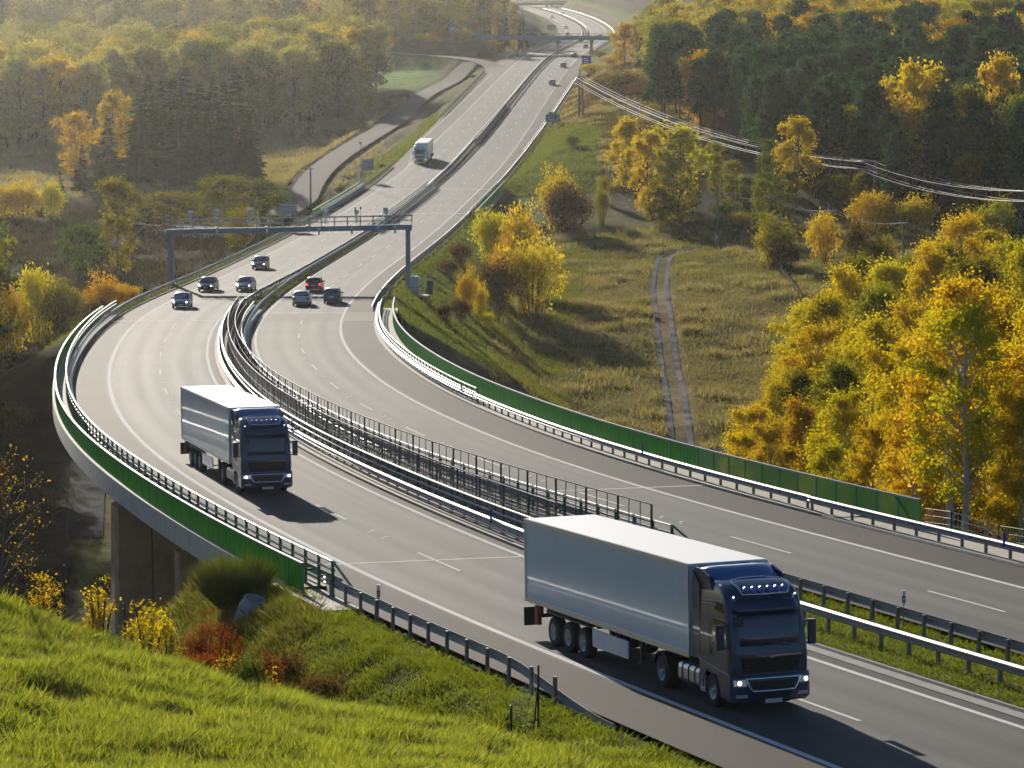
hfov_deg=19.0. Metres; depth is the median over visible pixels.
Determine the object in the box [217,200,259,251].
bush
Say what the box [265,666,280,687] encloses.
sapling
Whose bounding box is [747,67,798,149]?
pine tree
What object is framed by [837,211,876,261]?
bush
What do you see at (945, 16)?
broadleaf tree
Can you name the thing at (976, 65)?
pine tree
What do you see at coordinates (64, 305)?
bush
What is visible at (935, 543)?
kerb
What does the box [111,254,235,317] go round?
guardrail
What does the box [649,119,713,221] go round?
broadleaf tree
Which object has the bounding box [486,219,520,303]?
bush
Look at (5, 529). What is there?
young tree
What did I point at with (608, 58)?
bush
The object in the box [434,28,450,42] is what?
bush
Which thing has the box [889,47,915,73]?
pine tree
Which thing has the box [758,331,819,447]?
birch tree
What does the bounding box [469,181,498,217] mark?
safety barrier
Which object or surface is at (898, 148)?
pine tree
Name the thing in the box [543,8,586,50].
guardrail
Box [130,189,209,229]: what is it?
broadleaf tree
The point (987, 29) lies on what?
pine tree
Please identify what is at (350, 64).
broadleaf tree
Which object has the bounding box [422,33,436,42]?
bush
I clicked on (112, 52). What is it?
broadleaf tree
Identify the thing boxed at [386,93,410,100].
bush
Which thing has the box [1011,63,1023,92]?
pine tree
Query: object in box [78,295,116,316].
bush
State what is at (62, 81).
broadleaf tree
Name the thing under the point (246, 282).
car
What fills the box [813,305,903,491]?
birch tree
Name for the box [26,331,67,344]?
bush
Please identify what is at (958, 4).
broadleaf tree
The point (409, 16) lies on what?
wood
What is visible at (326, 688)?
shrub
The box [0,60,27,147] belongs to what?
broadleaf tree
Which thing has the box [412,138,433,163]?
lorry
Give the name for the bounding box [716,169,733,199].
broadleaf tree
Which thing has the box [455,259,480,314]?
bush
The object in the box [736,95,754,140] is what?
pine tree
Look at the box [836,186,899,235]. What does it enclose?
bush
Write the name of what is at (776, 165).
broadleaf tree
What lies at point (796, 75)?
pine tree
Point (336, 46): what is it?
broadleaf tree
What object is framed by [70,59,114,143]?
broadleaf tree
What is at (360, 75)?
broadleaf tree
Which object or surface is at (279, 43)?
broadleaf tree
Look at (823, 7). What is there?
broadleaf tree
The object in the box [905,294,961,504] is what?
birch tree
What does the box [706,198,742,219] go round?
bush
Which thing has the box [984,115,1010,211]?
pine tree
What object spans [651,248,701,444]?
track
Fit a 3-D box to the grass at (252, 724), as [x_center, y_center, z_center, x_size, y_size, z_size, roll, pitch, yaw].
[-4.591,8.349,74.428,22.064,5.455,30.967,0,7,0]
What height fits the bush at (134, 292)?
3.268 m
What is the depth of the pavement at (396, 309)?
303.08 m
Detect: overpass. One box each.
[474,33,641,54]
[511,1,566,6]
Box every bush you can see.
[0,181,21,219]
[0,281,35,353]
[0,349,38,363]
[0,399,38,435]
[1,176,48,219]
[10,260,61,348]
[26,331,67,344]
[31,271,93,335]
[37,179,68,218]
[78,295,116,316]
[79,265,133,304]
[115,281,141,302]
[184,546,281,609]
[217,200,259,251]
[270,185,294,214]
[320,128,335,138]
[331,127,348,138]
[356,91,387,114]
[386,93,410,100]
[387,36,400,42]
[399,35,412,42]
[402,96,406,104]
[411,32,425,42]
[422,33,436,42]
[433,302,455,321]
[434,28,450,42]
[435,259,460,276]
[445,238,476,264]
[449,29,464,42]
[450,295,473,319]
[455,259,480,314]
[458,28,473,42]
[465,202,514,266]
[467,252,527,312]
[472,280,489,314]
[474,310,497,327]
[484,39,495,49]
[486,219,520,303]
[490,197,545,290]
[494,40,506,51]
[497,230,568,317]
[534,161,581,234]
[539,179,596,234]
[564,133,580,146]
[577,63,601,73]
[578,73,616,97]
[592,50,608,56]
[592,179,611,224]
[597,173,613,193]
[598,68,647,96]
[599,55,618,63]
[621,79,646,98]
[639,102,668,118]
[689,218,709,222]
[704,218,729,231]
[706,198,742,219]
[722,210,754,227]
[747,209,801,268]
[756,230,770,263]
[762,235,803,271]
[802,207,842,260]
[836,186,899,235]
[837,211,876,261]
[855,232,901,268]
[888,191,942,235]
[961,192,1023,242]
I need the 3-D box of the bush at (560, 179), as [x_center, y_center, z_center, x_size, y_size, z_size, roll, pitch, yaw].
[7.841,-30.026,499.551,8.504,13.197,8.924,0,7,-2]
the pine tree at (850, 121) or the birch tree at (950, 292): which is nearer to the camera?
the birch tree at (950, 292)
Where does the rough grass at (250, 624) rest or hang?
on the ground at (54, 548)
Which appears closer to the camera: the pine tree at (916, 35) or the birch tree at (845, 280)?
the birch tree at (845, 280)
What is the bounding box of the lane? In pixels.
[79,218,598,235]
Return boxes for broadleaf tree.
[0,39,54,142]
[0,41,9,137]
[0,49,50,151]
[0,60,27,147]
[0,67,14,144]
[1,39,38,125]
[1,76,30,143]
[22,56,72,149]
[23,40,50,138]
[32,48,50,137]
[37,49,87,145]
[43,60,82,139]
[46,58,91,118]
[48,110,96,174]
[50,222,113,279]
[60,55,114,146]
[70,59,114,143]
[86,39,134,130]
[91,38,140,135]
[91,89,134,167]
[91,172,138,273]
[100,188,148,223]
[102,61,132,130]
[118,42,172,128]
[118,44,171,128]
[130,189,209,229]
[141,69,176,124]
[143,40,174,50]
[158,40,191,122]
[166,59,212,125]
[171,60,213,124]
[172,35,218,110]
[192,172,261,227]
[198,34,236,116]
[205,43,252,124]
[217,44,266,124]
[227,44,284,130]
[235,36,264,55]
[239,176,282,226]
[248,48,297,127]
[252,62,274,123]
[263,32,299,122]
[263,54,297,123]
[269,43,315,124]
[276,36,316,120]
[278,41,325,122]
[281,45,319,120]
[290,51,335,121]
[297,24,340,115]
[297,27,341,112]
[314,35,362,117]
[321,48,358,109]
[332,37,363,107]
[335,12,383,79]
[337,24,375,102]
[339,41,370,111]
[344,31,383,97]
[366,18,400,94]
[489,1,506,40]
[492,21,497,43]
[506,1,520,33]
[509,40,517,50]
[602,115,644,186]
[607,17,636,63]
[617,125,672,215]
[627,11,644,55]
[636,9,674,75]
[640,5,680,64]
[641,15,676,60]
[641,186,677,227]
[643,16,685,94]
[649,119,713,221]
[651,0,683,18]
[666,0,695,17]
[673,9,695,22]
[676,49,712,125]
[678,49,720,130]
[687,13,715,38]
[688,7,716,24]
[693,12,709,22]
[704,142,725,169]
[705,1,728,11]
[705,17,745,40]
[705,154,723,184]
[706,164,722,198]
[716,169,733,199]
[717,52,733,127]
[718,159,745,207]
[735,5,764,19]
[735,175,755,212]
[747,178,776,226]
[751,171,780,219]
[753,152,779,192]
[756,137,780,172]
[762,31,782,44]
[765,114,825,207]
[766,5,790,19]
[766,14,797,33]
[766,174,789,220]
[769,151,787,190]
[772,0,810,13]
[773,178,790,211]
[777,192,797,226]
[783,170,800,204]
[791,18,809,32]
[794,11,815,29]
[803,12,840,35]
[805,1,834,14]
[815,173,834,209]
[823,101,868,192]
[828,174,852,214]
[830,5,855,25]
[837,23,843,36]
[841,0,862,11]
[847,170,872,212]
[852,0,884,10]
[853,105,894,196]
[856,93,917,198]
[861,4,893,29]
[874,2,894,24]
[875,153,904,214]
[879,57,949,200]
[881,0,902,22]
[916,0,943,17]
[918,22,932,40]
[921,0,946,24]
[927,25,947,42]
[928,16,982,42]
[935,9,957,20]
[941,0,973,12]
[947,5,964,13]
[947,82,992,197]
[948,151,989,215]
[956,5,982,15]
[961,0,996,16]
[975,50,1023,203]
[979,0,1018,15]
[993,88,1023,207]
[994,8,1011,19]
[1005,151,1023,221]
[1017,11,1023,26]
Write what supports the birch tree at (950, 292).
on the ground at (54, 548)
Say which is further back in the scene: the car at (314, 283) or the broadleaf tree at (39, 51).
the broadleaf tree at (39, 51)
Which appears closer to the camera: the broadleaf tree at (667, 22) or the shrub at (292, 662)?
the shrub at (292, 662)
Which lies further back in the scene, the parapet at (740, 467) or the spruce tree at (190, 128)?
the spruce tree at (190, 128)
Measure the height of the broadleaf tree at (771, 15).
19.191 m
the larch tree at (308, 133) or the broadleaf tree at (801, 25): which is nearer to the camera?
the broadleaf tree at (801, 25)
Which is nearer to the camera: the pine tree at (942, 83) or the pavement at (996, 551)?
the pavement at (996, 551)
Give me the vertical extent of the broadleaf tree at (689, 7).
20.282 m
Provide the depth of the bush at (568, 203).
492.93 m
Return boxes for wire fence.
[510,665,539,728]
[926,508,1023,543]
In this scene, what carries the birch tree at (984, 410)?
on the ground at (54, 548)
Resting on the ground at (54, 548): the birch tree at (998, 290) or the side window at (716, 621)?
the birch tree at (998, 290)
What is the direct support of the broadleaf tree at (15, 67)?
on the ground at (54, 548)
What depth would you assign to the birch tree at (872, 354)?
191.50 m
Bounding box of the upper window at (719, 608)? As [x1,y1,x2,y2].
[715,602,723,613]
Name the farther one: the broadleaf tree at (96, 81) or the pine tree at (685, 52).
the broadleaf tree at (96, 81)
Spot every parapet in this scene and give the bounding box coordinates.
[54,306,303,592]
[312,181,360,213]
[392,297,921,521]
[475,181,503,217]
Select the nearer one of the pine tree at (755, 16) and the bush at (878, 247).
the bush at (878, 247)
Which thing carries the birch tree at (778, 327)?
on the ground at (54, 548)
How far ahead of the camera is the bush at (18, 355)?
290.89 m
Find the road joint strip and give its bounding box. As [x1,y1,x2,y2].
[256,314,373,320]
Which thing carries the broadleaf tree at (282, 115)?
on the ground at (54, 548)
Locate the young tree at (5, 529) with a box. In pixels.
[0,437,50,600]
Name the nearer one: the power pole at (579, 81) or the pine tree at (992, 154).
the pine tree at (992, 154)
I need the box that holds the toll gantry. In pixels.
[165,207,412,286]
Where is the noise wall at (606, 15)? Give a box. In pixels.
[576,4,620,25]
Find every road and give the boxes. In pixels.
[73,6,1023,767]
[246,62,476,226]
[249,5,1023,654]
[373,51,503,71]
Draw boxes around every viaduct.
[52,318,523,641]
[233,310,861,525]
[317,187,429,214]
[399,187,503,216]
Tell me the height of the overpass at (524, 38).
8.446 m
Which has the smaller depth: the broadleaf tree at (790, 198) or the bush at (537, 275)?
the bush at (537, 275)
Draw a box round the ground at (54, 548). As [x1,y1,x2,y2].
[0,0,1023,767]
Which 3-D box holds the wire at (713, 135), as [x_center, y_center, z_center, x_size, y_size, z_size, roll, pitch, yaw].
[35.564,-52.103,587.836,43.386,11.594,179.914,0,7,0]
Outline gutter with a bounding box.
[806,639,1023,719]
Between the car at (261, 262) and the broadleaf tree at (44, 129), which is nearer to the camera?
the car at (261, 262)
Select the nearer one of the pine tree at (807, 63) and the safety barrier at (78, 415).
the safety barrier at (78, 415)
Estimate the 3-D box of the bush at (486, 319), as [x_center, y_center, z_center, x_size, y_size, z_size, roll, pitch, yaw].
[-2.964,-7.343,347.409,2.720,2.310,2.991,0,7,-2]
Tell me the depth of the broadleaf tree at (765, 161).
527.29 m
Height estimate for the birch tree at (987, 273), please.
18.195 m
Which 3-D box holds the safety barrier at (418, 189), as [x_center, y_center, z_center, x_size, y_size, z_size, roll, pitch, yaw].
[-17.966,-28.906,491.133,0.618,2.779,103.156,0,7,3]
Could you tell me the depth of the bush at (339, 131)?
717.38 m
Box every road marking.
[107,6,1023,767]
[254,6,1023,611]
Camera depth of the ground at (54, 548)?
352.89 m
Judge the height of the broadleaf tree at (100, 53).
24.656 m
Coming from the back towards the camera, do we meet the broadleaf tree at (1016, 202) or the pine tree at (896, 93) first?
the pine tree at (896, 93)
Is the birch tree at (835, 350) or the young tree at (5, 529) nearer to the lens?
the young tree at (5, 529)
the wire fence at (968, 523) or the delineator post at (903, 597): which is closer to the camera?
the delineator post at (903, 597)
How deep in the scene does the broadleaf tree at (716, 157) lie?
542.27 m
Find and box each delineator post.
[377,585,379,618]
[902,590,905,625]
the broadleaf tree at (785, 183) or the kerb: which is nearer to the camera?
the kerb
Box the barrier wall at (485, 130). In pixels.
[475,102,506,143]
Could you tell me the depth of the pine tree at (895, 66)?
588.03 m
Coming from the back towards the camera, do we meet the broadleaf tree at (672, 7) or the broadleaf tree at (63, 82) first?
the broadleaf tree at (672, 7)
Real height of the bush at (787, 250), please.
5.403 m
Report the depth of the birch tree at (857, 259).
300.24 m
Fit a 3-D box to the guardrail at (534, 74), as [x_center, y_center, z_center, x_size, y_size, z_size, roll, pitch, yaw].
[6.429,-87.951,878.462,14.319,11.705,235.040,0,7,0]
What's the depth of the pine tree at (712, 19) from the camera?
681.64 m
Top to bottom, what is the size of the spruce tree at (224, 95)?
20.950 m
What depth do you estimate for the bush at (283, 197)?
519.27 m
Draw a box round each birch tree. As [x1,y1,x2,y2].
[718,420,777,484]
[721,399,780,463]
[734,413,808,490]
[742,372,793,484]
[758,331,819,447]
[761,294,830,408]
[767,305,847,427]
[767,360,833,471]
[772,284,857,372]
[772,390,832,485]
[791,383,885,493]
[796,434,857,503]
[800,350,874,480]
[805,315,875,473]
[812,256,874,348]
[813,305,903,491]
[824,246,880,346]
[837,334,922,505]
[837,415,905,517]
[846,275,921,404]
[856,252,914,333]
[857,328,956,521]
[859,287,950,488]
[872,384,958,526]
[886,266,1023,529]
[888,250,921,297]
[897,234,954,330]
[898,294,1019,532]
[904,233,980,298]
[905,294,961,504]
[912,195,1007,300]
[913,268,1018,518]
[914,333,978,527]
[925,240,1023,346]
[931,365,1023,537]
[939,282,1023,539]
[967,330,1023,542]
[968,223,1017,286]
[972,378,1023,544]
[977,300,1023,515]
[986,235,1022,303]
[995,235,1023,317]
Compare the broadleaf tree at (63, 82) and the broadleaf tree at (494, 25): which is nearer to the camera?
the broadleaf tree at (63, 82)
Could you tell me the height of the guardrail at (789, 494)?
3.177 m
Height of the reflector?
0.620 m
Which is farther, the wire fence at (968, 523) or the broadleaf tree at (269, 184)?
the broadleaf tree at (269, 184)
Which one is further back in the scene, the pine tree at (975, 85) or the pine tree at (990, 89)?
the pine tree at (990, 89)
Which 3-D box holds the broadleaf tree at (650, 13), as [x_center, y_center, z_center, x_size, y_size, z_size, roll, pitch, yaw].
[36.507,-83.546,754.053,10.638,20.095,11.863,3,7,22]
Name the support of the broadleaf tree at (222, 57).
on the ground at (54, 548)
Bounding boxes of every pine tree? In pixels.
[640,22,667,106]
[640,38,681,126]
[644,31,685,125]
[651,19,687,114]
[673,32,692,121]
[675,46,695,122]
[681,20,697,32]
[684,24,709,52]
[684,57,708,135]
[690,46,731,136]
[702,12,726,46]
[703,18,736,114]
[712,51,736,134]
[713,5,742,28]
[718,44,738,118]
[720,52,757,148]
[726,26,755,54]
[728,67,756,153]
[736,36,760,139]
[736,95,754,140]
[737,73,769,172]
[742,10,772,34]
[743,19,769,44]
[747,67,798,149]
[757,62,782,152]
[758,80,802,177]
[759,23,770,41]
[768,11,797,35]
[771,30,799,44]
[778,59,797,70]
[783,66,810,171]
[785,0,812,20]
[794,53,822,82]
[797,84,842,195]
[799,73,843,172]
[802,79,846,188]
[804,11,836,34]
[810,9,824,14]
[815,103,855,198]
[816,22,838,39]
[818,79,845,184]
[819,29,835,48]
[822,11,840,25]
[836,82,898,204]
[837,40,859,48]
[839,7,864,36]
[839,80,863,175]
[841,85,861,141]
[842,21,867,42]
[847,93,868,183]
[848,10,876,35]
[865,19,890,34]
[865,111,903,189]
[868,61,892,83]
[871,30,899,55]
[876,126,919,225]
[882,69,910,95]
[886,58,900,74]
[889,2,914,30]
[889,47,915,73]
[890,13,921,37]
[893,88,912,112]
[898,21,927,47]
[898,35,925,59]
[900,28,926,54]
[904,101,921,159]
[907,0,923,15]
[909,54,931,67]
[913,122,932,200]
[915,3,941,36]
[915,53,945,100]
[917,88,959,211]
[918,74,951,181]
[919,50,942,70]
[919,127,938,204]
[921,47,948,66]
[921,116,959,209]
[924,38,932,50]
[924,38,946,53]
[925,18,946,39]
[938,44,961,72]
[941,64,958,75]
[942,25,970,67]
[942,70,959,89]
[946,115,990,208]
[949,75,986,92]
[950,76,984,96]
[954,9,977,30]
[954,64,977,80]
[958,59,985,79]
[960,32,997,65]
[960,96,996,211]
[971,13,998,35]
[975,73,1000,97]
[979,25,992,36]
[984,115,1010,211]
[988,97,1023,226]
[990,36,1009,57]
[990,89,1023,204]
[992,9,1020,45]
[998,41,1022,57]
[1007,51,1023,77]
[1009,0,1023,15]
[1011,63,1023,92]
[1014,15,1023,28]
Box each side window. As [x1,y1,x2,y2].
[236,439,239,455]
[713,618,726,646]
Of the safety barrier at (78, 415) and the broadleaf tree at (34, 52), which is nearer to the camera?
the safety barrier at (78, 415)
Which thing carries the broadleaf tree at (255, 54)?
on the ground at (54, 548)
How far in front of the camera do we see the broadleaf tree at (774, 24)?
714.16 m
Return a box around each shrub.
[173,604,223,669]
[182,651,226,672]
[203,617,252,672]
[223,652,274,685]
[248,648,286,688]
[262,646,333,695]
[288,670,356,702]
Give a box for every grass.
[0,104,397,201]
[0,189,330,372]
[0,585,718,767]
[0,588,705,767]
[44,111,438,349]
[126,557,346,692]
[131,558,724,767]
[235,213,399,316]
[379,214,591,406]
[488,217,1018,446]
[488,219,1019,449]
[501,102,622,196]
[551,59,748,192]
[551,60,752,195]
[797,588,1023,707]
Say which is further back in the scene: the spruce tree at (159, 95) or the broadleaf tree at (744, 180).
the spruce tree at (159, 95)
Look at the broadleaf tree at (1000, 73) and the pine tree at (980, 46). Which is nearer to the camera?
the broadleaf tree at (1000, 73)
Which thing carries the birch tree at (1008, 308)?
on the ground at (54, 548)
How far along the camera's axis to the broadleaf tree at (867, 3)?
758.97 m
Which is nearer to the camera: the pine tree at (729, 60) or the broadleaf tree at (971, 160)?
the broadleaf tree at (971, 160)
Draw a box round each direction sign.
[279,204,296,225]
[362,159,373,181]
[449,25,454,30]
[546,112,559,130]
[547,25,554,35]
[582,56,590,64]
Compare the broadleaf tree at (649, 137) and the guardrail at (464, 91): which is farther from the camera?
the guardrail at (464, 91)
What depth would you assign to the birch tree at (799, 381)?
223.07 m
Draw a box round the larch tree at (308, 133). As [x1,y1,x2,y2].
[304,111,315,139]
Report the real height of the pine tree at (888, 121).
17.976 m
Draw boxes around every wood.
[0,0,511,38]
[0,0,1023,371]
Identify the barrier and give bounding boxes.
[65,300,353,596]
[217,307,533,540]
[227,295,556,528]
[239,301,689,538]
[320,183,364,215]
[368,180,427,224]
[374,180,434,232]
[376,299,477,402]
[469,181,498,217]
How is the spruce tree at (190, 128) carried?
on the ground at (54, 548)
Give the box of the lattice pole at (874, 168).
[858,161,882,215]
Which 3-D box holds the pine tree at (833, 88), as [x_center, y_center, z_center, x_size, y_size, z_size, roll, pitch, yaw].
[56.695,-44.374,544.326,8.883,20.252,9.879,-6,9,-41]
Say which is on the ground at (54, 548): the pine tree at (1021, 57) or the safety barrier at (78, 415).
the pine tree at (1021, 57)
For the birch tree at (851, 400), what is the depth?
191.17 m
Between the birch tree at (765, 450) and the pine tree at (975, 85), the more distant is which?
the pine tree at (975, 85)
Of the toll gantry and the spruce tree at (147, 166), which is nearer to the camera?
the toll gantry
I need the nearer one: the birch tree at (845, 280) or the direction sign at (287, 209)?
the birch tree at (845, 280)
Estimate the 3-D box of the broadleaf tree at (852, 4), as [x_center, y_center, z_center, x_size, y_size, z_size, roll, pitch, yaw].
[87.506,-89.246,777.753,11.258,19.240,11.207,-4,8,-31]
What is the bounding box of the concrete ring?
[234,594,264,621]
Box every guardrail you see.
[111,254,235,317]
[235,211,320,260]
[235,231,365,310]
[252,230,373,311]
[322,574,616,730]
[364,163,390,186]
[372,255,419,311]
[419,212,468,260]
[427,140,472,186]
[432,139,479,185]
[441,70,484,115]
[474,393,809,507]
[497,129,541,187]
[507,55,549,101]
[510,55,553,105]
[542,78,576,130]
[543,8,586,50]
[562,8,613,50]
[782,572,1023,661]
[800,601,1023,683]
[807,496,1023,558]
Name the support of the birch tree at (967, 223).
on the ground at (54, 548)
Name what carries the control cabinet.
on the ground at (54, 548)
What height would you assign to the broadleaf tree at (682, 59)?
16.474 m
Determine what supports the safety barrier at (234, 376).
on the viaduct at (154, 550)
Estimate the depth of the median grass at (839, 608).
99.04 m
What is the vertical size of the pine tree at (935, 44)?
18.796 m
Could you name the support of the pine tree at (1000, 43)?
on the ground at (54, 548)
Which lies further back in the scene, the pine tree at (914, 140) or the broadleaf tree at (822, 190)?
the pine tree at (914, 140)
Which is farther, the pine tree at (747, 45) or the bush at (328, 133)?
the bush at (328, 133)
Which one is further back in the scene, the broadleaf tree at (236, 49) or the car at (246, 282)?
the broadleaf tree at (236, 49)
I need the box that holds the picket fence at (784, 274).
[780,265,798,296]
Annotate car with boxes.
[171,292,192,307]
[198,277,218,290]
[235,276,255,290]
[251,256,269,268]
[292,290,312,305]
[305,277,324,290]
[323,287,343,302]
[549,79,555,84]
[560,62,566,66]
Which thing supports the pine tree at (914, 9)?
on the ground at (54, 548)
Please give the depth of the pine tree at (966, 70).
583.10 m
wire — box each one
[574,82,858,169]
[576,77,858,161]
[577,82,867,169]
[581,77,859,160]
[584,76,871,160]
[586,82,873,167]
[861,170,1000,200]
[863,162,1000,190]
[868,169,1007,200]
[876,162,1011,190]
[908,169,1021,190]
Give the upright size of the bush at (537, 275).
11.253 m
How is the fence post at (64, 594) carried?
on the ground at (54, 548)
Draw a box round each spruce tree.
[56,173,64,192]
[69,145,92,191]
[88,152,105,191]
[89,112,128,187]
[119,90,165,183]
[126,74,166,180]
[146,81,171,146]
[151,78,200,180]
[157,68,217,181]
[187,82,215,166]
[189,80,232,176]
[209,66,266,185]
[211,82,239,160]
[233,116,265,182]
[497,5,511,46]
[517,10,530,49]
[634,30,646,66]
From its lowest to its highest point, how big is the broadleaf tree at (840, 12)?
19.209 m
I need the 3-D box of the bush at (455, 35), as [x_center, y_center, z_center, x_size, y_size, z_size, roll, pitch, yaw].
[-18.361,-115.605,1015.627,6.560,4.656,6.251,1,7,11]
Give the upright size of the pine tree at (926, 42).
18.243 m
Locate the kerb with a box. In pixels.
[821,515,1023,567]
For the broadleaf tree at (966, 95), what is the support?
on the ground at (54, 548)
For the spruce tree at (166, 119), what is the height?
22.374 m
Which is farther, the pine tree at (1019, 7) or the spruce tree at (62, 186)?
the pine tree at (1019, 7)
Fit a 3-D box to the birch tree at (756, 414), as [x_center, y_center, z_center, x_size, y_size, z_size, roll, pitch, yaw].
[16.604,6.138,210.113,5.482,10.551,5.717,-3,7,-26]
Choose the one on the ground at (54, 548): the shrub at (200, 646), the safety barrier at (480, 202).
the shrub at (200, 646)
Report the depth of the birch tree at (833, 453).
166.18 m
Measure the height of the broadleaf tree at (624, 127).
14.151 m
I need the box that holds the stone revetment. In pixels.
[67,458,104,535]
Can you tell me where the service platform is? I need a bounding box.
[406,281,433,297]
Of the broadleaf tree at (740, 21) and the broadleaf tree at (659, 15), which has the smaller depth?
the broadleaf tree at (740, 21)
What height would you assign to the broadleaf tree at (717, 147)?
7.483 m
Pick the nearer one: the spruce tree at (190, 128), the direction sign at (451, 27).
the spruce tree at (190, 128)
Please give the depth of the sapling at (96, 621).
87.30 m
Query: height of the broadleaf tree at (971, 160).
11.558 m
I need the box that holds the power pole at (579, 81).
[574,76,584,116]
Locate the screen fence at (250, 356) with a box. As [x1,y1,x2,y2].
[235,296,652,528]
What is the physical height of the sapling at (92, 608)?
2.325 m
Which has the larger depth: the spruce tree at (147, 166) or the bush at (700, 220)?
the spruce tree at (147, 166)
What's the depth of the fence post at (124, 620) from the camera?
89.34 m
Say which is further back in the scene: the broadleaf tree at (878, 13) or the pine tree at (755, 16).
the broadleaf tree at (878, 13)
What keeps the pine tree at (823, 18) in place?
on the ground at (54, 548)
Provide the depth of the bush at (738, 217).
496.58 m
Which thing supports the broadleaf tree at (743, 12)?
on the ground at (54, 548)
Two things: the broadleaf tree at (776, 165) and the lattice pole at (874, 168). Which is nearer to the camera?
the lattice pole at (874, 168)
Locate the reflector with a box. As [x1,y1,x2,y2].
[1003,532,1004,546]
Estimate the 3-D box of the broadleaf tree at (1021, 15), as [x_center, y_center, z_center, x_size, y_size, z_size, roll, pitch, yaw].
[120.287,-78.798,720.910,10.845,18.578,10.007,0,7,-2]
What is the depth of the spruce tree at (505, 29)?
1077.26 m
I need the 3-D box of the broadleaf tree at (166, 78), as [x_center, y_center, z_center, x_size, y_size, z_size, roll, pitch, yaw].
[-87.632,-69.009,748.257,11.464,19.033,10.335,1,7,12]
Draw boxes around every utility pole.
[281,120,286,148]
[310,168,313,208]
[713,187,721,242]
[766,196,773,232]
[828,210,835,248]
[899,222,907,256]
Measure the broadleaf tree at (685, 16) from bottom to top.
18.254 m
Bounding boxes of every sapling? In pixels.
[23,570,69,617]
[80,575,121,634]
[80,613,105,633]
[118,598,174,653]
[154,617,185,659]
[212,649,238,678]
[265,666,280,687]
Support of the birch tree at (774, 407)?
on the ground at (54, 548)
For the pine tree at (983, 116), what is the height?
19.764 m
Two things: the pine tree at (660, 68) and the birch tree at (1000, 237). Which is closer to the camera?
the birch tree at (1000, 237)
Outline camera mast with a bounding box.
[359,142,362,183]
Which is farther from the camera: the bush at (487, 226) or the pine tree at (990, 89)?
the pine tree at (990, 89)
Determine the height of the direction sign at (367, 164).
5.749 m
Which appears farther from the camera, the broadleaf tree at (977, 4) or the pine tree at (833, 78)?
the broadleaf tree at (977, 4)
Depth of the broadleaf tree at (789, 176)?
516.21 m
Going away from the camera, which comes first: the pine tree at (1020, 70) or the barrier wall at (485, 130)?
the pine tree at (1020, 70)
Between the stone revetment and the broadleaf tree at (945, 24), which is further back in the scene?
the broadleaf tree at (945, 24)
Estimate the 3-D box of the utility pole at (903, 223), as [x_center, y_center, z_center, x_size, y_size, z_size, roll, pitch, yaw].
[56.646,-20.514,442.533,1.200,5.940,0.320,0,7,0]
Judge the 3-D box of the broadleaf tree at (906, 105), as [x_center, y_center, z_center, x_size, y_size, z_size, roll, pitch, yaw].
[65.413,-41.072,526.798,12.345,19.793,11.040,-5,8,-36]
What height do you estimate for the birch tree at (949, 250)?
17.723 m
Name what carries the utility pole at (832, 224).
on the ground at (54, 548)
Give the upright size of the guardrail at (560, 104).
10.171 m
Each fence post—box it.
[63,564,65,622]
[123,603,125,638]
[510,705,512,732]
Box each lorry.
[180,385,297,491]
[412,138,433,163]
[524,514,815,706]
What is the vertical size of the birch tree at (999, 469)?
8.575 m
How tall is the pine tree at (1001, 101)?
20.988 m
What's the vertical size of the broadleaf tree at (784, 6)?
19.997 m
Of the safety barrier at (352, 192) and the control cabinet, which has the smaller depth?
the control cabinet
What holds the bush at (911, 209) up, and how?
on the ground at (54, 548)
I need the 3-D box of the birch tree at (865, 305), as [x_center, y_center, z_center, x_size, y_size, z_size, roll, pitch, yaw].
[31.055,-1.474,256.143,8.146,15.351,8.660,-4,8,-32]
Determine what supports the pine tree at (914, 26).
on the ground at (54, 548)
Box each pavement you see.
[272,583,358,611]
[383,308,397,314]
[841,516,1023,561]
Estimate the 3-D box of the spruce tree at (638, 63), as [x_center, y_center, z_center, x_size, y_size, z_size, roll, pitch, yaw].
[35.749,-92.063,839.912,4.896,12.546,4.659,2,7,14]
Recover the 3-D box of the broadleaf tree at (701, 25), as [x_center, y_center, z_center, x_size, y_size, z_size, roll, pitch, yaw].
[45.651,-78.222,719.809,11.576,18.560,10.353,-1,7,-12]
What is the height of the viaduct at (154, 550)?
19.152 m
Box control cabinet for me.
[410,276,418,293]
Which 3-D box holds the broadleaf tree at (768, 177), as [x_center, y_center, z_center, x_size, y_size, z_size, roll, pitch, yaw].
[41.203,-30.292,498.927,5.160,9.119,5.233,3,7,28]
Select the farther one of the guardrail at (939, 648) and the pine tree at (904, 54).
the pine tree at (904, 54)
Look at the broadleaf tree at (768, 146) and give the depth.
539.45 m

